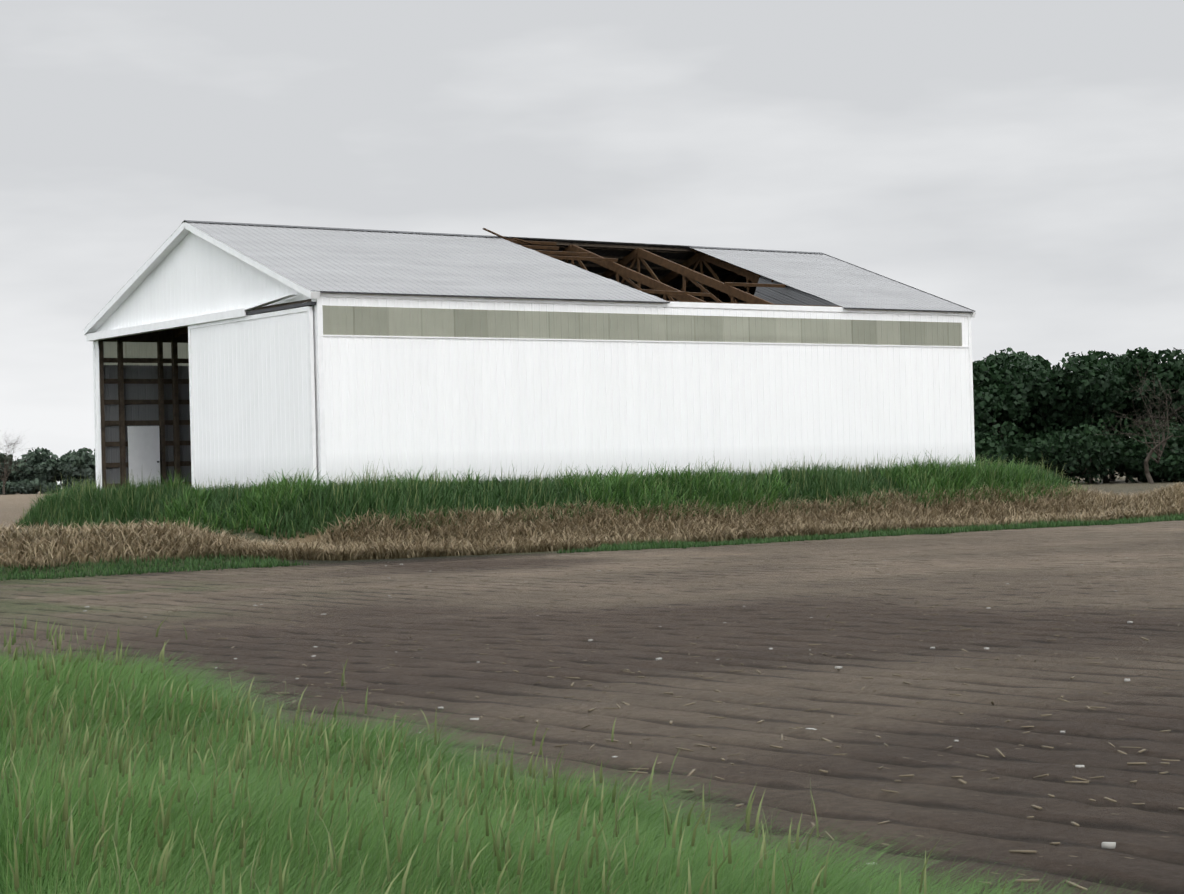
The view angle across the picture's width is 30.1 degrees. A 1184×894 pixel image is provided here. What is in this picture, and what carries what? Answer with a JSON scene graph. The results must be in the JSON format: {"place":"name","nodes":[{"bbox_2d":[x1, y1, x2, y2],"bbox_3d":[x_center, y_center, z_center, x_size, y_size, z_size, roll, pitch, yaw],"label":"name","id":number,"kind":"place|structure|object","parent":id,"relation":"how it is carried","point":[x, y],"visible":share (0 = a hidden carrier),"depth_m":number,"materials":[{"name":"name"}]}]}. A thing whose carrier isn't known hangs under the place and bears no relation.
{"place":"outdoors","nodes":[
{"label":"outdoors","id":0,"kind":"place"},
{"bbox_2d":[0,613,1007,893],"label":"grass blades","id":1,"kind":"object","parent":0,"point":[66,731],"visible":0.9,"depth_m":6.72,"materials":[{"name":"green plant"}]},
{"bbox_2d":[0,470,1183,893],"bbox_3d":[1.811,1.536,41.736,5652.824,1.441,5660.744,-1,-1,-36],"label":"ground","id":2,"kind":"structure","parent":0,"point":[978,820],"depth_m":19.68,"materials":[{"name":"brown soil"}]},
{"bbox_2d":[0,447,95,494],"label":"trees","id":3,"kind":"object","parent":2,"relation":"on","point":[47,469],"depth_m":622.49,"materials":[{"name":"green plant"}]},
{"bbox_2d":[0,633,919,893],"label":"seed stalks","id":4,"kind":"object","parent":2,"relation":"on","point":[63,839],"visible":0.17,"depth_m":6.76,"materials":[{"name":"plant"}]},
{"bbox_2d":[83,220,975,489],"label":"barn","id":5,"kind":"structure","parent":2,"relation":"on","point":[402,352],"depth_m":58.47,"materials":[{"name":"white metal"}]},
{"bbox_2d":[99,228,841,488],"bbox_3d":[-1.562,-2.467,65.018,22.570,7.831,13.240,-1,-1,-36],"label":"barn interior framing","id":6,"kind":"object","parent":5,"relation":"attached to","point":[578,252],"visible":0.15,"depth_m":64.85,"materials":[{"name":"brown wood"}]},
{"bbox_2d":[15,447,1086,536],"bbox_3d":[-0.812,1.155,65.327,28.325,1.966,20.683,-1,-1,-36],"label":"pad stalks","id":7,"kind":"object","parent":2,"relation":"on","point":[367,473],"visible":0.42,"depth_m":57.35,"materials":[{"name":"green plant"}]},
{"bbox_2d":[14,448,1090,539],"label":"tall grass","id":8,"kind":"structure","parent":2,"relation":"on","point":[369,497],"depth_m":55.88,"materials":[{"name":"green plant"}]},
{"bbox_2d":[0,641,1158,893],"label":"bank grass","id":9,"kind":"structure","parent":2,"relation":"on","point":[652,837],"depth_m":7.02,"materials":[{"name":"green plant"}]},
{"bbox_2d":[44,552,1132,864],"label":"stones","id":10,"kind":"object","parent":2,"relation":"on","point":[1108,844],"visible":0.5,"depth_m":16.38,"materials":[{"name":"grey stone"}]},
{"bbox_2d":[0,479,1183,569],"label":"dead grass","id":11,"kind":"structure","parent":2,"relation":"on","point":[1094,505],"depth_m":52.49,"materials":[{"name":"brown plant"}]},
{"bbox_2d":[0,512,1183,580],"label":"fringe grass","id":12,"kind":"structure","parent":2,"relation":"on","point":[195,563],"depth_m":49.85,"materials":[{"name":"green plant"}]},
{"bbox_2d":[0,355,1183,494],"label":"bare trees","id":13,"kind":"object","parent":2,"relation":"on","point":[1146,466],"visible":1,"depth_m":150.58,"materials":[{"name":"brown plant"}]},
{"bbox_2d":[0,549,1183,893],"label":"straw debris","id":14,"kind":"object","parent":2,"relation":"on","point":[808,709],"visible":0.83,"depth_m":16.90,"materials":[{"name":"brown plant"}]},
{"bbox_2d":[972,347,1183,484],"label":"trees","id":15,"kind":"object","parent":2,"relation":"on","point":[1014,390],"depth_m":159.54,"materials":[{"name":"green plant"}]},
{"bbox_2d":[0,0,1183,486],"label":"sky","id":16,"kind":"structure","parent":0,"point":[1018,164],"materials":[{"name":"grey"}]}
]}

